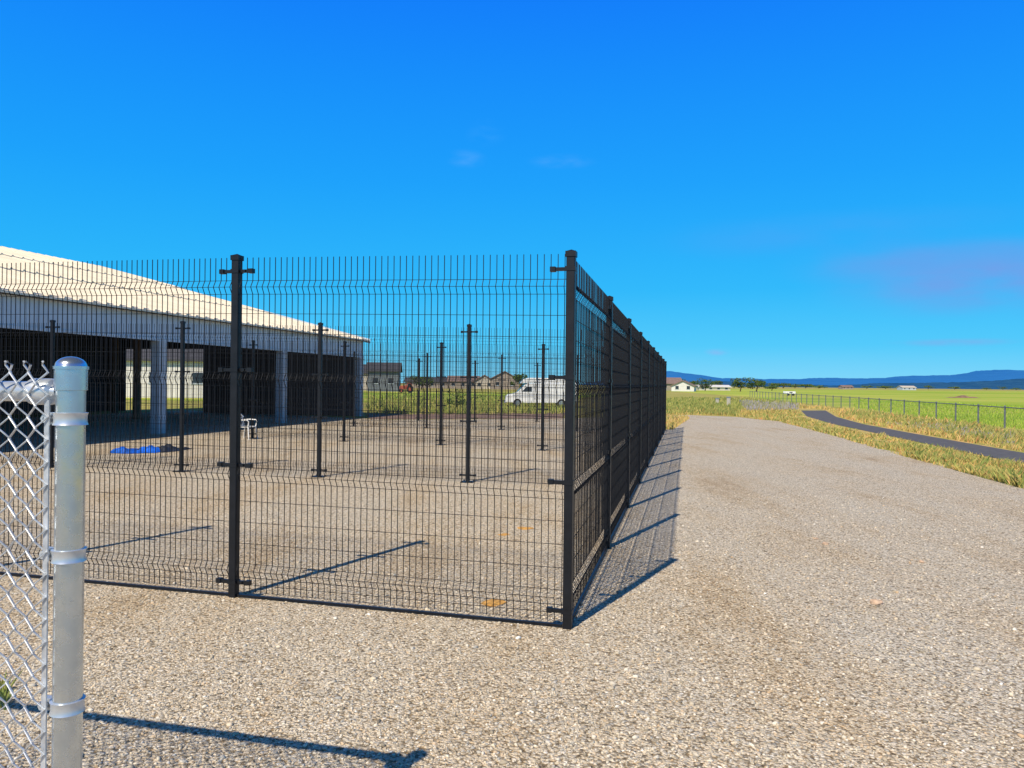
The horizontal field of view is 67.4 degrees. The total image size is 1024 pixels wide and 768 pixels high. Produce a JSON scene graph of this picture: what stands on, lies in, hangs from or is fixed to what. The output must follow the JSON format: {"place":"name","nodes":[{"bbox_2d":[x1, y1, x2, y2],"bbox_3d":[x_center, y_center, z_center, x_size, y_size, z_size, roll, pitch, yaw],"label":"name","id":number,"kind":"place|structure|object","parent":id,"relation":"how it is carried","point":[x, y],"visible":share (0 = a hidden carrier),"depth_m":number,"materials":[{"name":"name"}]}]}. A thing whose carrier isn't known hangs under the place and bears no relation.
{"place":"outdoors","nodes":[
{"label":"outdoors","id":0,"kind":"place"},
{"bbox_2d":[126,349,202,397],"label":"house","id":1,"kind":"structure","parent":0,"point":[173,387],"depth_m":68.16,"materials":[{"name":"paint"}]},
{"bbox_2d":[192,373,202,383],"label":"window","id":2,"kind":"structure","parent":1,"relation":"in","point":[194,381],"depth_m":68.31,"materials":[{"name":"glass"}]},
{"bbox_2d":[126,391,594,404],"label":"field","id":3,"kind":"structure","parent":0,"point":[366,394],"depth_m":97.39,"materials":[{"name":"plant"}]},
{"bbox_2d":[401,384,412,392],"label":"red tractor","id":4,"kind":"object","parent":3,"relation":"on","point":[407,385],"visible":0.45,"depth_m":117.54,"materials":[{"name":"paint"}]},
{"bbox_2d":[366,393,564,414],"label":"meadow grass","id":5,"kind":"structure","parent":3,"relation":"on","point":[484,404],"depth_m":47.15,"materials":[{"name":"plant"}]},
{"bbox_2d":[363,364,366,388],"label":"house","id":6,"kind":"structure","parent":0,"point":[364,380],"depth_m":150.00,"materials":[{"name":"beige"}]},
{"bbox_2d":[365,362,402,391],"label":"house","id":7,"kind":"structure","parent":0,"point":[382,379],"depth_m":135.07,"materials":[{"name":"grey"}]},
{"bbox_2d":[405,377,447,387],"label":"house","id":8,"kind":"structure","parent":0,"point":[437,386],"depth_m":230.00,"materials":[{"name":"beige"}]},
{"bbox_2d":[447,376,479,388],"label":"house","id":9,"kind":"structure","parent":0,"point":[459,385],"depth_m":230.00,"materials":[{"name":"beige"}]},
{"bbox_2d":[367,413,564,418],"bbox_3d":[-1.508,1.522,37.123,11.569,0.001,6.805,1,0,-18],"label":"soil strip","id":10,"kind":"object","parent":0,"point":[464,416],"visible":0.33,"depth_m":35.96,"materials":[{"name":"soil"}]},
{"bbox_2d":[473,375,489,388],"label":"house","id":11,"kind":"structure","parent":0,"point":[484,380],"depth_m":225.00,"materials":[{"name":"beige"}]},
{"bbox_2d":[489,371,518,389],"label":"house","id":12,"kind":"structure","parent":0,"point":[507,377],"depth_m":215.00,"materials":[{"name":"beige"}]},
{"bbox_2d":[0,410,1023,767],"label":"gravel road","id":13,"kind":"structure","parent":0,"point":[726,460],"depth_m":5.32,"materials":[{"name":"gravel"}]},
{"bbox_2d":[0,667,24,709],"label":"weeds","id":14,"kind":"object","parent":13,"relation":"on","point":[5,695],"visible":0.7,"depth_m":3.68,"materials":[{"name":"plant"}]},
{"bbox_2d":[0,356,88,767],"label":"chain link fence","id":15,"kind":"object","parent":13,"relation":"on","point":[64,389],"visible":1,"depth_m":1.88,"materials":[{"name":"metal"}]},
{"bbox_2d":[42,320,59,467],"bbox_3d":[-8.051,0.169,13.441,0.270,2.593,0.200,1,0,11],"label":"fence post","id":16,"kind":"object","parent":13,"relation":"on","point":[52,377],"visible":0.53,"depth_m":13.42,"materials":[{"name":"metal"}]},
{"bbox_2d":[0,323,49,463],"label":"panel","id":17,"kind":"object","parent":16,"relation":"attached to","point":[26,346],"visible":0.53,"depth_m":13.54,"materials":[{"name":"black metal"}]},
{"bbox_2d":[52,323,179,467],"bbox_3d":[-6.822,0.185,13.217,2.438,2.483,0.034,1,0,10],"label":"panel","id":18,"kind":"object","parent":16,"relation":"attached to","point":[132,387],"visible":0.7,"depth_m":13.19,"materials":[{"name":"black metal"}]},
{"bbox_2d":[110,445,159,452],"bbox_3d":[-8.037,1.389,16.489,1.120,0.128,0.920,1,0,-11],"label":"tarp","id":19,"kind":"object","parent":13,"relation":"on","point":[138,451],"visible":0.72,"depth_m":16.34,"materials":[{"name":"plastic"}]},
{"bbox_2d":[137,444,191,451],"bbox_3d":[-7.665,1.391,16.930,0.895,0.131,1.035,1,0,17],"label":"plastic sheet","id":20,"kind":"object","parent":13,"relation":"on","point":[169,448],"visible":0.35,"depth_m":16.77,"materials":[{"name":"plastic"}]},
{"bbox_2d":[172,321,190,471],"bbox_3d":[-5.590,0.208,13.014,0.270,2.566,0.200,1,0,11],"label":"fence post","id":21,"kind":"object","parent":13,"relation":"on","point":[181,429],"visible":0.72,"depth_m":12.99,"materials":[{"name":"metal"}]},
{"bbox_2d":[0,246,369,433],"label":"pole building","id":22,"kind":"structure","parent":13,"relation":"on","point":[9,256],"depth_m":29.21,"materials":[{"name":"white metal"}]},
{"bbox_2d":[216,254,254,597],"bbox_3d":[-1.978,0.299,5.491,0.270,2.460,0.066,1,0,15],"label":"fence post","id":23,"kind":"object","parent":13,"relation":"on","point":[232,581],"visible":1,"depth_m":5.47,"materials":[{"name":"metal"}]},
{"bbox_2d":[0,258,230,595],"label":"panel","id":24,"kind":"object","parent":23,"relation":"attached to","point":[139,494],"visible":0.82,"depth_m":5.72,"materials":[{"name":"black metal"}]},
{"bbox_2d":[241,414,257,439],"bbox_3d":[-7.088,1.119,20.441,0.493,0.717,0.448,1,0,14],"label":"plastic chair","id":25,"kind":"object","parent":13,"relation":"on","point":[248,426],"visible":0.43,"depth_m":20.54,"materials":[{"name":"plastic"}]},
{"bbox_2d":[248,340,256,437],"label":"fence post","id":26,"kind":"object","parent":13,"relation":"on","point":[252,381],"visible":0.69,"depth_m":20.81,"materials":[{"name":"metal"}]},
{"bbox_2d":[184,342,251,435],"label":"panel","id":27,"kind":"object","parent":26,"relation":"attached to","point":[200,394],"visible":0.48,"depth_m":21.51,"materials":[{"name":"black metal"}]},
{"bbox_2d":[311,322,328,477],"bbox_3d":[-3.125,0.256,12.484,0.270,2.522,0.200,1,0,11],"label":"fence post","id":28,"kind":"object","parent":13,"relation":"on","point":[319,425],"visible":0.8,"depth_m":12.46,"materials":[{"name":"metal"}]},
{"bbox_2d":[183,324,317,473],"bbox_3d":[-4.360,0.225,12.738,2.462,2.456,0.036,1,0,12],"label":"panel","id":29,"kind":"object","parent":28,"relation":"attached to","point":[264,399],"visible":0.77,"depth_m":12.73,"materials":[{"name":"black metal"}]},
{"bbox_2d":[339,341,349,441],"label":"fence post","id":30,"kind":"object","parent":13,"relation":"on","point":[344,382],"visible":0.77,"depth_m":20.03,"materials":[{"name":"metal"}]},
{"bbox_2d":[253,342,343,438],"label":"panel","id":31,"kind":"object","parent":30,"relation":"attached to","point":[281,390],"visible":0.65,"depth_m":20.45,"materials":[{"name":"black metal"}]},
{"bbox_2d":[345,343,439,442],"bbox_3d":[-3.075,0.208,19.604,2.687,2.516,0.036,1,0,19],"label":"panel","id":32,"kind":"object","parent":30,"relation":"attached to","point":[406,407],"visible":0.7,"depth_m":19.60,"materials":[{"name":"black metal"}]},
{"bbox_2d":[350,351,357,426],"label":"fence post","id":33,"kind":"object","parent":13,"relation":"on","point":[353,425],"visible":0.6,"depth_m":26.83,"materials":[{"name":"metal"}]},
{"bbox_2d":[285,353,352,424],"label":"panel","id":34,"kind":"object","parent":33,"relation":"attached to","point":[340,414],"visible":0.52,"depth_m":27.11,"materials":[{"name":"black metal"}]},
{"bbox_2d":[354,353,425,426],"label":"panel","id":35,"kind":"object","parent":33,"relation":"attached to","point":[408,360],"visible":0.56,"depth_m":26.59,"materials":[{"name":"black metal"}]},
{"bbox_2d":[416,358,422,419],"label":"fence post","id":36,"kind":"object","parent":13,"relation":"on","point":[419,387],"visible":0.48,"depth_m":31.48,"materials":[{"name":"metal"}]},
{"bbox_2d":[423,353,430,427],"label":"fence post","id":37,"kind":"object","parent":13,"relation":"on","point":[426,424],"visible":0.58,"depth_m":26.33,"materials":[{"name":"metal"}]},
{"bbox_2d":[437,342,446,444],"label":"fence post","id":38,"kind":"object","parent":13,"relation":"on","point":[440,404],"visible":0.73,"depth_m":19.15,"materials":[{"name":"metal"}]},
{"bbox_2d":[459,324,477,482],"bbox_3d":[-0.679,0.300,12.009,0.270,2.485,0.200,1,0,11],"label":"fence post","id":39,"kind":"object","parent":13,"relation":"on","point":[468,407],"visible":0.91,"depth_m":11.98,"materials":[{"name":"metal"}]},
{"bbox_2d":[321,326,466,478],"bbox_3d":[-1.904,0.273,12.235,2.432,2.413,0.035,1,0,11],"label":"panel","id":40,"kind":"object","parent":39,"relation":"attached to","point":[395,393],"visible":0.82,"depth_m":12.24,"materials":[{"name":"black metal"}]},
{"bbox_2d":[470,328,613,481],"bbox_3d":[0.598,0.319,11.750,2.547,2.377,0.036,1,0,11],"label":"panel","id":41,"kind":"object","parent":39,"relation":"attached to","point":[493,414],"visible":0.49,"depth_m":11.85,"materials":[{"name":"black metal"}]},
{"bbox_2d":[472,361,477,419],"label":"fence post","id":42,"kind":"object","parent":13,"relation":"on","point":[474,394],"visible":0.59,"depth_m":31.53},
{"bbox_2d":[481,599,505,605],"bbox_3d":[-0.133,1.537,5.403,0.149,0.018,0.183,1,0,41],"label":"dirt clump","id":43,"kind":"object","parent":13,"relation":"on","point":[496,602],"visible":0.88,"depth_m":5.38,"materials":[{"name":"soil"}]},
{"bbox_2d":[497,355,505,429],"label":"fence post","id":44,"kind":"object","parent":13,"relation":"on","point":[501,397],"visible":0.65,"depth_m":25.87,"materials":[{"name":"metal"}]},
{"bbox_2d":[428,355,500,427],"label":"panel","id":45,"kind":"object","parent":44,"relation":"attached to","point":[499,362],"visible":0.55,"depth_m":26.14,"materials":[{"name":"black metal"}]},
{"bbox_2d":[502,356,576,427],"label":"panel","id":46,"kind":"object","parent":44,"relation":"attached to","point":[531,397],"visible":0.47,"depth_m":25.70,"materials":[{"name":"black metal"}]},
{"bbox_2d":[517,527,533,529],"bbox_3d":[0.140,1.540,8.205,0.191,0.014,0.145,1,0,16],"label":"dirt clump","id":47,"kind":"object","parent":13,"relation":"on","point":[523,528],"visible":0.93,"depth_m":8.17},
{"bbox_2d":[534,364,540,421],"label":"fence post","id":48,"kind":"object","parent":13,"relation":"on","point":[537,393],"visible":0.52,"depth_m":31.63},
{"bbox_2d":[537,344,548,450],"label":"fence post","id":49,"kind":"object","parent":13,"relation":"on","point":[543,376],"visible":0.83,"depth_m":17.92,"materials":[{"name":"metal"}]},
{"bbox_2d":[441,344,541,447],"bbox_3d":[-0.528,0.260,18.549,2.722,2.468,0.034,1,0,26],"label":"panel","id":50,"kind":"object","parent":49,"relation":"attached to","point":[491,410],"visible":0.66,"depth_m":18.55,"materials":[{"name":"black metal"}]},
{"bbox_2d":[544,346,615,451],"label":"panel","id":51,"kind":"object","parent":49,"relation":"attached to","point":[546,375],"visible":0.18,"depth_m":17.80,"materials":[{"name":"black metal"}]},
{"bbox_2d":[546,249,576,629],"bbox_3d":[0.328,0.350,4.927,0.168,2.406,0.169,1,0,15],"label":"fence post","id":52,"kind":"object","parent":13,"relation":"on","point":[569,378],"visible":1,"depth_m":4.84,"materials":[{"name":"metal"}]},
{"bbox_2d":[236,254,565,626],"bbox_3d":[-0.809,0.319,5.170,2.365,2.417,0.043,1,0,15],"label":"panel","id":53,"kind":"object","parent":52,"relation":"attached to","point":[403,533],"visible":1,"depth_m":5.17,"materials":[{"name":"black metal"}]},
{"bbox_2d":[576,355,580,427],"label":"fence post","id":54,"kind":"object","parent":13,"relation":"on","point":[577,372],"visible":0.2,"depth_m":25.41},
{"bbox_2d":[603,296,612,548],"bbox_3d":[0.911,0.361,7.264,0.066,2.396,0.270,1,0,13],"label":"fence post","id":55,"kind":"object","parent":13,"relation":"on","point":[609,381],"visible":0.68,"depth_m":7.23,"materials":[{"name":"metal"}]},
{"bbox_2d":[573,261,611,617],"bbox_3d":[0.645,0.366,6.062,0.040,2.354,2.402,1,0,13],"label":"panel","id":56,"kind":"object","parent":55,"relation":"attached to","point":[590,434],"visible":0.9,"depth_m":5.92,"materials":[{"name":"black metal"}]},
{"bbox_2d":[610,303,630,541],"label":"panel","id":57,"kind":"object","parent":55,"relation":"attached to","point":[620,389],"visible":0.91,"depth_m":8.39,"materials":[{"name":"black metal"}]},
{"bbox_2d":[624,318,631,507],"bbox_3d":[1.458,0.367,9.664,0.066,2.396,0.270,1,0,13],"label":"fence post","id":58,"kind":"object","parent":13,"relation":"on","point":[628,434],"visible":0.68,"depth_m":9.63,"materials":[{"name":"metal"}]},
{"bbox_2d":[637,332,642,483],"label":"fence post","id":59,"kind":"object","parent":13,"relation":"on","point":[640,383],"visible":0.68,"depth_m":12.03,"materials":[{"name":"metal"}]},
{"bbox_2d":[629,323,641,503],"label":"panel","id":60,"kind":"object","parent":59,"relation":"attached to","point":[635,387],"visible":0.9,"depth_m":10.89,"materials":[{"name":"black metal"}]},
{"bbox_2d":[647,341,649,466],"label":"fence post","id":61,"kind":"object","parent":13,"relation":"on","point":[648,383],"visible":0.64,"depth_m":14.43,"materials":[{"name":"metal"}]},
{"bbox_2d":[641,335,648,478],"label":"panel","id":62,"kind":"object","parent":61,"relation":"attached to","point":[644,420],"visible":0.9,"depth_m":13.33,"materials":[{"name":"black metal"}]},
{"bbox_2d":[652,347,654,455],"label":"fence post","id":63,"kind":"object","parent":13,"relation":"on","point":[653,397],"visible":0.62,"depth_m":16.83,"materials":[{"name":"metal"}]},
{"bbox_2d":[648,345,654,464],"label":"panel","id":64,"kind":"object","parent":63,"relation":"attached to","point":[651,385],"visible":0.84,"depth_m":15.81,"materials":[{"name":"black metal"}]},
{"bbox_2d":[657,352,658,446],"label":"fence post","id":65,"kind":"object","parent":13,"relation":"on","point":[657,398],"visible":0.6,"depth_m":19.23,"materials":[{"name":"metal"}]},
{"bbox_2d":[654,350,658,451],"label":"panel","id":66,"kind":"object","parent":65,"relation":"attached to","point":[655,401],"visible":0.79,"depth_m":18.30,"materials":[{"name":"black metal"}]},
{"bbox_2d":[660,356,661,439],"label":"fence post","id":67,"kind":"object","parent":13,"relation":"on","point":[661,397],"visible":0.55,"depth_m":21.63,"materials":[{"name":"metal"}]},
{"bbox_2d":[658,355,661,443],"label":"panel","id":68,"kind":"object","parent":67,"relation":"attached to","point":[659,405],"visible":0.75,"depth_m":20.75,"materials":[{"name":"black metal"}]},
{"bbox_2d":[663,359,664,434],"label":"fence post","id":69,"kind":"object","parent":13,"relation":"on","point":[663,400],"visible":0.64,"depth_m":24.03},
{"bbox_2d":[661,358,663,437],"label":"panel","id":70,"kind":"object","parent":69,"relation":"attached to","point":[662,428],"visible":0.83,"depth_m":23.20,"materials":[{"name":"black metal"}]},
{"bbox_2d":[665,361,666,429],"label":"fence post","id":71,"kind":"object","parent":13,"relation":"on","point":[665,397],"visible":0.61,"depth_m":26.43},
{"bbox_2d":[664,362,665,431],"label":"panel","id":72,"kind":"object","parent":71,"relation":"attached to","point":[664,393],"visible":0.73,"depth_m":25.50,"materials":[{"name":"black metal"}]},
{"bbox_2d":[870,599,882,604],"bbox_3d":[2.605,1.558,5.485,0.076,0.042,0.079,1,0,-40],"label":"rock","id":73,"kind":"object","parent":13,"relation":"on","point":[876,602],"visible":0.98,"depth_m":5.47,"materials":[{"name":"stone"}]},
{"bbox_2d":[0,0,1023,383],"label":"sky","id":74,"kind":"structure","parent":0,"point":[765,189],"materials":[{"name":"blue"}]},
{"bbox_2d":[1,384,1023,454],"bbox_3d":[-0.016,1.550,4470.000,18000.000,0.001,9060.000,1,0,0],"label":"ground","id":75,"kind":"structure","parent":0,"point":[669,394],"depth_m":100.86,"materials":[{"name":"plant"}]},
{"bbox_2d":[410,376,433,385],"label":"tree","id":76,"kind":"object","parent":75,"relation":"on","point":[422,380],"visible":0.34,"depth_m":179.53,"materials":[{"name":"green plant"}]},
{"bbox_2d":[446,389,466,406],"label":"bush","id":77,"kind":"object","parent":75,"relation":"on","point":[454,398],"visible":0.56,"depth_m":47.01,"materials":[{"name":"green plant"}]},
{"bbox_2d":[511,373,527,385],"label":"tree","id":78,"kind":"object","parent":75,"relation":"on","point":[518,378],"visible":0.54,"depth_m":188.87,"materials":[{"name":"green plant"}]},
{"bbox_2d":[504,378,575,406],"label":"camper van","id":79,"kind":"object","parent":75,"relation":"on","point":[531,391],"visible":0.48,"depth_m":51.58,"materials":[{"name":"paint"}]},
{"bbox_2d":[668,407,793,415],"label":"dry grass","id":80,"kind":"structure","parent":75,"relation":"on","point":[745,412],"depth_m":43.40,"materials":[{"name":"plant"}]},
{"bbox_2d":[666,396,797,415],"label":"weeds","id":81,"kind":"object","parent":75,"relation":"on","point":[704,402],"visible":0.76,"depth_m":58.75,"materials":[{"name":"plant"}]},
{"bbox_2d":[769,383,795,387],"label":"tree","id":82,"kind":"object","parent":75,"relation":"on","point":[783,384],"visible":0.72,"depth_m":895.35,"materials":[{"name":"green plant"}]},
{"bbox_2d":[800,384,813,387],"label":"tree","id":83,"kind":"object","parent":75,"relation":"on","point":[806,385],"visible":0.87,"depth_m":995.96,"materials":[{"name":"green plant"}]},
{"bbox_2d":[876,385,893,388],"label":"tree","id":84,"kind":"object","parent":75,"relation":"on","point":[886,386],"visible":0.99,"depth_m":1146.91,"materials":[{"name":"green plant"}]},
{"bbox_2d":[666,377,681,390],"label":"house","id":85,"kind":"structure","parent":0,"point":[670,381],"depth_m":236.03,"materials":[{"name":"beige"}]},
{"bbox_2d":[666,413,689,429],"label":"dry grass","id":86,"kind":"structure","parent":0,"point":[673,421],"depth_m":32.39,"materials":[{"name":"plant"}]},
{"bbox_2d":[670,380,697,390],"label":"house","id":87,"kind":"structure","parent":0,"point":[683,385],"depth_m":215.09,"materials":[{"name":"paint"}]},
{"bbox_2d":[696,385,730,390],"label":"building","id":88,"kind":"structure","parent":0,"point":[720,387],"depth_m":270.00,"materials":[{"name":"beige"}]},
{"bbox_2d":[587,370,1023,384],"bbox_3d":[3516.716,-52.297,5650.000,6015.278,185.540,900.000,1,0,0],"label":"hills","id":89,"kind":"structure","parent":0,"point":[987,375],"depth_m":5684.08,"materials":[{"name":"blue"}]},
{"bbox_2d":[838,385,853,388],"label":"farm building","id":90,"kind":"structure","parent":0,"point":[845,387],"depth_m":700.88,"materials":[{"name":"beige"}]},
{"bbox_2d":[672,389,1023,430],"bbox_3d":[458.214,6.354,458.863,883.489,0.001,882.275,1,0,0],"label":"field","id":91,"kind":"structure","parent":0,"point":[1010,398],"depth_m":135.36,"materials":[{"name":"plant"}]},
{"bbox_2d":[696,378,713,390],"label":"tree","id":92,"kind":"object","parent":91,"relation":"on","point":[706,386],"visible":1,"depth_m":239.74,"materials":[{"name":"green plant"}]},
{"bbox_2d":[712,380,722,384],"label":"tree","id":93,"kind":"object","parent":91,"relation":"on","point":[715,382],"visible":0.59,"depth_m":278.61,"materials":[{"name":"green plant"}]},
{"bbox_2d":[730,377,746,391],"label":"tree","id":94,"kind":"object","parent":91,"relation":"on","point":[741,383],"visible":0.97,"depth_m":229.64,"materials":[{"name":"green plant"}]},
{"bbox_2d":[744,377,765,391],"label":"tree","id":95,"kind":"object","parent":91,"relation":"on","point":[757,383],"visible":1,"depth_m":224.75,"materials":[{"name":"green plant"}]},
{"bbox_2d":[763,383,778,390],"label":"tree","id":96,"kind":"object","parent":91,"relation":"on","point":[774,385],"visible":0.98,"depth_m":299.44,"materials":[{"name":"green plant"}]},
{"bbox_2d":[783,391,795,395],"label":"trailer","id":97,"kind":"object","parent":91,"relation":"on","point":[792,392],"visible":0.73,"depth_m":135.26,"materials":[{"name":"paint"}]},
{"bbox_2d":[945,395,977,397],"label":"dirt mound","id":98,"kind":"object","parent":91,"relation":"on","point":[962,396],"visible":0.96,"depth_m":129.56,"materials":[{"name":"brown soil"}]},
{"bbox_2d":[695,378,1023,389],"bbox_3d":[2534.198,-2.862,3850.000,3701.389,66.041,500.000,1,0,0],"label":"hills","id":99,"kind":"structure","parent":0,"point":[1010,384],"depth_m":3826.25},
{"bbox_2d":[736,405,1023,488],"bbox_3d":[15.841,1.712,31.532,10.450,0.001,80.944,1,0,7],"label":"verge","id":100,"kind":"structure","parent":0,"point":[830,411],"depth_m":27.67,"materials":[{"name":"plant"}]},
{"bbox_2d":[739,399,798,410],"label":"lavender weeds","id":101,"kind":"object","parent":100,"relation":"on","point":[780,406],"visible":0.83,"depth_m":54.82,"materials":[{"name":"plant"}]},
{"bbox_2d":[751,391,1023,430],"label":"chain link fence","id":102,"kind":"object","parent":100,"relation":"on","point":[919,405],"visible":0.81,"depth_m":38.07,"materials":[{"name":"metal"}]},
{"bbox_2d":[935,401,936,419],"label":"fence post","id":103,"kind":"object","parent":100,"relation":"on","point":[935,410],"visible":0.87,"depth_m":37.20,"materials":[{"name":"metal"}]},
{"bbox_2d":[888,421,1015,443],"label":"lavender weeds","id":104,"kind":"object","parent":100,"relation":"on","point":[1012,442],"visible":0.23,"depth_m":26.02,"materials":[{"name":"plant"}]},
{"bbox_2d":[955,403,956,420],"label":"fence post","id":105,"kind":"object","parent":100,"relation":"on","point":[955,411],"visible":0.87,"depth_m":34.64,"materials":[{"name":"metal"}]},
{"bbox_2d":[977,404,978,423],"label":"fence post","id":106,"kind":"object","parent":100,"relation":"on","point":[978,413],"visible":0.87,"depth_m":32.09,"materials":[{"name":"metal"}]},
{"bbox_2d":[1004,405,1005,427],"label":"fence post","id":107,"kind":"object","parent":100,"relation":"on","point":[1004,416],"visible":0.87,"depth_m":29.55,"materials":[{"name":"metal"}]},
{"bbox_2d":[896,386,916,389],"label":"farm building","id":108,"kind":"structure","parent":0,"point":[906,387],"depth_m":620.00,"materials":[{"name":"white metal"}]},
{"bbox_2d":[793,403,1023,451],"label":"dry grass","id":109,"kind":"structure","parent":0,"point":[947,434],"depth_m":28.23,"materials":[{"name":"plant"}]},
{"bbox_2d":[801,410,1023,462],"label":"path","id":110,"kind":"structure","parent":0,"point":[824,415],"depth_m":23.51,"materials":[{"name":"asphalt"}]}
]}

